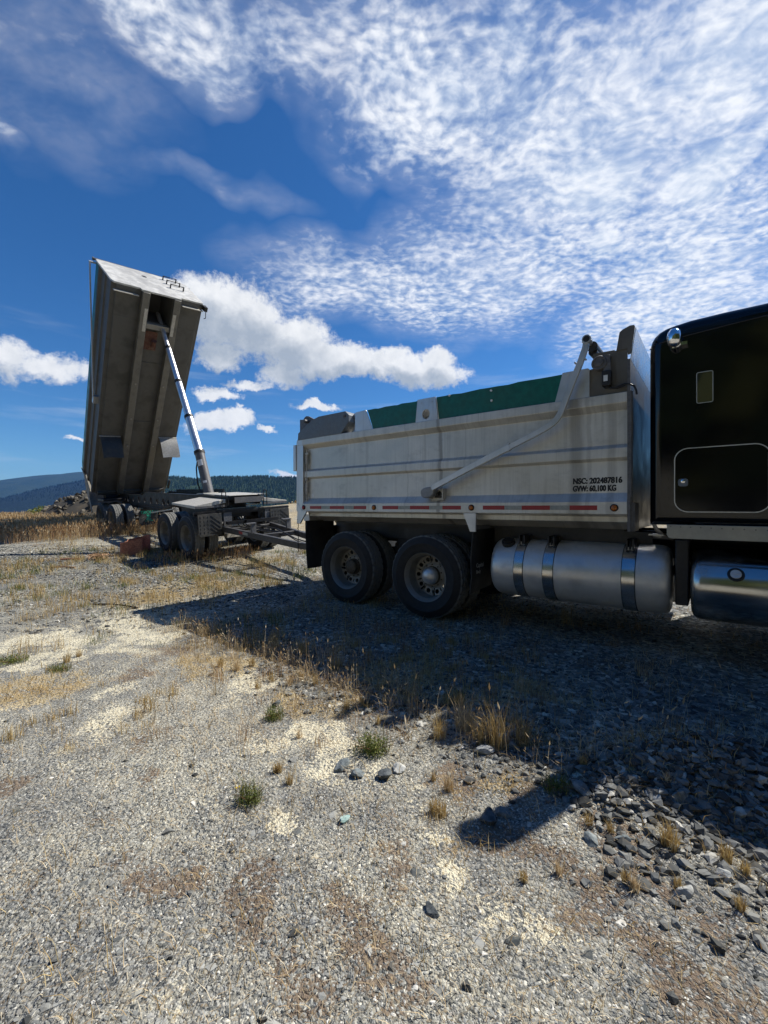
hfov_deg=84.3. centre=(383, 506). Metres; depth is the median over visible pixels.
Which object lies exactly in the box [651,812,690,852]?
grass tuft
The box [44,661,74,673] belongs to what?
weed plant
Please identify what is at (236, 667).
grass tuft
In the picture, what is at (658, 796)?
rock
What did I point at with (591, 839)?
rock
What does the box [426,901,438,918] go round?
rock
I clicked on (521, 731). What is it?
grass tuft
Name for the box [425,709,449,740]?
grass tuft
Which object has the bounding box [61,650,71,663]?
grass tuft
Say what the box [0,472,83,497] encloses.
hill
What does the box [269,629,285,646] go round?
grass tuft
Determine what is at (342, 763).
rock
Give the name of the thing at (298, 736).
grass tuft
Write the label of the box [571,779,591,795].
rock
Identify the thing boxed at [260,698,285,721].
weed plant
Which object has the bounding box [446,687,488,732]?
grass tuft
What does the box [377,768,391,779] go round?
rock
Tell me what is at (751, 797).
stone mound
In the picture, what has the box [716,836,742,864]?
grass tuft
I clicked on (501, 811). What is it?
rock
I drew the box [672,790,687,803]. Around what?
rock
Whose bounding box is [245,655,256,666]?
grass tuft
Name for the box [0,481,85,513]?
dark ridge
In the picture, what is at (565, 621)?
grass tuft
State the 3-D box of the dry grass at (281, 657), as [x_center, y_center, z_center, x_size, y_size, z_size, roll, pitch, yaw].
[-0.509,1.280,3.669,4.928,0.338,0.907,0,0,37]
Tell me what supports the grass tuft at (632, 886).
on the ground at (98, 717)
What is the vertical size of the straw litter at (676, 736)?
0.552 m
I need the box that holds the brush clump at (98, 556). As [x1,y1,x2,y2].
[86,553,111,561]
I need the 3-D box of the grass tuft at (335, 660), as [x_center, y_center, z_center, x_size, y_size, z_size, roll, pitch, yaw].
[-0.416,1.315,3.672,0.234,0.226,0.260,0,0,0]
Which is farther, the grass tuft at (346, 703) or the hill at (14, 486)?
the hill at (14, 486)
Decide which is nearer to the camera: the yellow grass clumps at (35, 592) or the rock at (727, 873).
the rock at (727, 873)
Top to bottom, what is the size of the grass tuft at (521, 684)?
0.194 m
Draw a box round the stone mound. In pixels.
[535,729,767,883]
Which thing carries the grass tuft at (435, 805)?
on the ground at (98, 717)
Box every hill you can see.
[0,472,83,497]
[138,475,296,508]
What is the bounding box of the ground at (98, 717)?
[0,503,767,1023]
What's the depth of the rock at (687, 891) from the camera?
1.55 m
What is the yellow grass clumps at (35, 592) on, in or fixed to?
on the ground at (98, 717)
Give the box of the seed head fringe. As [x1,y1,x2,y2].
[145,543,258,566]
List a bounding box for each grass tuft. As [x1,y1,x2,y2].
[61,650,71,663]
[74,646,86,656]
[216,653,226,666]
[231,659,242,671]
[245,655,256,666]
[254,675,261,688]
[266,667,278,681]
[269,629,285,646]
[274,756,285,773]
[281,769,296,785]
[283,672,293,685]
[293,632,313,654]
[296,728,302,738]
[310,668,319,684]
[325,647,345,670]
[343,697,350,709]
[374,714,381,724]
[424,792,447,815]
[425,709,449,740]
[426,768,440,781]
[434,795,449,818]
[438,769,455,791]
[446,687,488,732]
[467,719,487,743]
[473,693,522,751]
[507,703,545,746]
[511,666,527,690]
[514,864,528,883]
[554,858,568,876]
[555,602,574,625]
[575,752,588,764]
[582,809,593,826]
[603,817,614,833]
[618,865,636,882]
[623,869,640,893]
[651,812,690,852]
[661,768,674,782]
[668,873,686,888]
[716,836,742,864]
[730,892,750,911]
[732,856,755,877]
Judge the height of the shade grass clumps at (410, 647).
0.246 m
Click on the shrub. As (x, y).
(39, 509)
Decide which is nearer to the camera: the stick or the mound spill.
the mound spill
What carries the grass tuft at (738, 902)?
on the ground at (98, 717)
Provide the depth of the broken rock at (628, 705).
2.67 m
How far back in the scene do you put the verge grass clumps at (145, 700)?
3.20 m
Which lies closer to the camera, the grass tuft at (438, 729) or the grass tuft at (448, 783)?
the grass tuft at (448, 783)
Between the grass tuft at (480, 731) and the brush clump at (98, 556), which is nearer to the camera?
the grass tuft at (480, 731)
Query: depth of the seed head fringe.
10.16 m
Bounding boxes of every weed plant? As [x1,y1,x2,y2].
[0,648,30,665]
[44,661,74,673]
[229,770,270,808]
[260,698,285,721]
[349,725,395,758]
[538,769,576,796]
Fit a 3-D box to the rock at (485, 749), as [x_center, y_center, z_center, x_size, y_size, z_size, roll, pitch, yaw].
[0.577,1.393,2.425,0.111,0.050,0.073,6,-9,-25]
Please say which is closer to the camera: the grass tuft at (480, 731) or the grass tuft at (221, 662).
the grass tuft at (480, 731)
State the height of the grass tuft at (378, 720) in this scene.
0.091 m
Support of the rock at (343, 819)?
on the ground at (98, 717)
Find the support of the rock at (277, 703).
on the ground at (98, 717)
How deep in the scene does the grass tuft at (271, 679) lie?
3.47 m
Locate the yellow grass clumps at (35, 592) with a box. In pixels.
[0,543,392,657]
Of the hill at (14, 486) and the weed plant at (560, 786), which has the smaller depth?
the weed plant at (560, 786)
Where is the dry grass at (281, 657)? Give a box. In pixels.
[157,612,667,780]
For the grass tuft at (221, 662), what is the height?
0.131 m
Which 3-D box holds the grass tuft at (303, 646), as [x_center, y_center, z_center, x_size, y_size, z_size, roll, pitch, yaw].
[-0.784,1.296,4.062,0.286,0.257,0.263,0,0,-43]
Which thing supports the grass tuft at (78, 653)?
on the ground at (98, 717)
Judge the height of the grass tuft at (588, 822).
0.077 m
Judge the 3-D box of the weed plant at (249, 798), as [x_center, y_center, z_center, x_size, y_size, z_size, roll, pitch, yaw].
[-0.625,1.339,2.015,0.229,0.165,0.259,0,0,-35]
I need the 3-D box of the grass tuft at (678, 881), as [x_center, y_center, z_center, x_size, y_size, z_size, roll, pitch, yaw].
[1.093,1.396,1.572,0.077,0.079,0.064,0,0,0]
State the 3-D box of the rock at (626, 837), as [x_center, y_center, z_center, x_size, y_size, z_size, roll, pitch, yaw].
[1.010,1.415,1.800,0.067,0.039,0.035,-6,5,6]
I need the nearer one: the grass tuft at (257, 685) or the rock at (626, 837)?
the rock at (626, 837)
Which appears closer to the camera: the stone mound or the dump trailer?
the stone mound
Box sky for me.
[0,0,767,479]
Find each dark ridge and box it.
[0,479,84,501]
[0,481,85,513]
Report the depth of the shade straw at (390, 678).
3.41 m
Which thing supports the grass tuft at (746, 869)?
on the ground at (98, 717)
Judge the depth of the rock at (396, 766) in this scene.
2.26 m
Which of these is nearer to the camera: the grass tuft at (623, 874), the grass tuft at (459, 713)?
the grass tuft at (623, 874)
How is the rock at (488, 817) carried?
on the ground at (98, 717)
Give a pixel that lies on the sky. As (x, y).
(367, 204)
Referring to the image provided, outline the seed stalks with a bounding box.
[192,602,767,794]
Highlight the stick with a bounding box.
[90,603,137,608]
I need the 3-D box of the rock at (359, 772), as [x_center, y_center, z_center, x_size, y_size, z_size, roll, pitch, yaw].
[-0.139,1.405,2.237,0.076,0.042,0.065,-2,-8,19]
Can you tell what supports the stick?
on the ground at (98, 717)
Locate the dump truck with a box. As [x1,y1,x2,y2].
[293,303,767,627]
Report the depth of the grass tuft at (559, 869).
1.66 m
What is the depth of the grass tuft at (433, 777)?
2.19 m
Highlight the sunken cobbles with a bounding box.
[0,620,767,1023]
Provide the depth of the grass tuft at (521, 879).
1.63 m
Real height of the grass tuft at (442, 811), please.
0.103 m
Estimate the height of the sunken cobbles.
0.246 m
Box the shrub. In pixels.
[24,505,43,516]
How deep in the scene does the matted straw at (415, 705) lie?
3.00 m
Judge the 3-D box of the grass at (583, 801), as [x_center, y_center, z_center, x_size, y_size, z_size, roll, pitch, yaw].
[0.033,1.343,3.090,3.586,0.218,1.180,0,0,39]
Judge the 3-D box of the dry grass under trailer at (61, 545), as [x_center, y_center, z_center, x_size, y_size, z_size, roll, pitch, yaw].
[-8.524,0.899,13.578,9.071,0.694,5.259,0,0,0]
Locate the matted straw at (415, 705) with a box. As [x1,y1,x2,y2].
[151,618,666,827]
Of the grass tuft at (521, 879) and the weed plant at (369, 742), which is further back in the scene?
the weed plant at (369, 742)
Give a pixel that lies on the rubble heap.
(78, 506)
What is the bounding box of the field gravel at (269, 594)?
[0,545,319,635]
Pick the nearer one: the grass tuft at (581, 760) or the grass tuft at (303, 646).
the grass tuft at (581, 760)
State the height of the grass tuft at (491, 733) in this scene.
0.308 m
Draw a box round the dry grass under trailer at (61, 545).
[3,527,231,552]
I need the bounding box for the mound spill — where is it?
[570,809,767,968]
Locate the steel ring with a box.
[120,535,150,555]
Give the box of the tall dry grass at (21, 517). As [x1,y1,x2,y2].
[0,508,157,543]
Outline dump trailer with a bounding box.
[81,257,305,558]
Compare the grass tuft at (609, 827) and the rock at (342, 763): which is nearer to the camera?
the grass tuft at (609, 827)
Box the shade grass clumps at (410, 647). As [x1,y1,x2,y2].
[143,614,730,754]
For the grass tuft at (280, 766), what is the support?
on the ground at (98, 717)
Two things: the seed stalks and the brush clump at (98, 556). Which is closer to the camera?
the seed stalks
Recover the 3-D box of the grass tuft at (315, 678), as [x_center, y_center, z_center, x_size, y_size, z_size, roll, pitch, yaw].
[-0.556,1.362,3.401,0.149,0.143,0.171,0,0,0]
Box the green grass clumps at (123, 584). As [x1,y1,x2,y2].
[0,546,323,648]
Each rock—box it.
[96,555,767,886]
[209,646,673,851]
[272,700,280,707]
[334,758,349,771]
[340,815,349,822]
[351,768,364,777]
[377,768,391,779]
[393,762,405,773]
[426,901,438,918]
[476,745,494,754]
[480,806,496,825]
[495,806,511,817]
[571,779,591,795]
[584,831,597,847]
[614,834,630,841]
[645,789,660,799]
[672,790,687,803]
[674,885,693,898]
[715,867,733,882]
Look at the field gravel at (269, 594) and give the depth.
8.14 m
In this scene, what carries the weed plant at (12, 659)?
on the ground at (98, 717)
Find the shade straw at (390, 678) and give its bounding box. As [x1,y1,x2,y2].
[1,602,767,756]
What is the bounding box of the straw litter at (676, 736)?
[0,544,767,1023]
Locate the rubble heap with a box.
[40,493,139,526]
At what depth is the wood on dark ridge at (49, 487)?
2840.62 m
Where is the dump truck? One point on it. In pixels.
(570, 486)
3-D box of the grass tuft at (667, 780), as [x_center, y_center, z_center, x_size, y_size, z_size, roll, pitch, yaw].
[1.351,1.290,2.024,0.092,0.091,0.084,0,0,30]
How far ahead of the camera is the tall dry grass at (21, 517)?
14.57 m
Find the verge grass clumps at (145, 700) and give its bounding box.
[0,630,547,829]

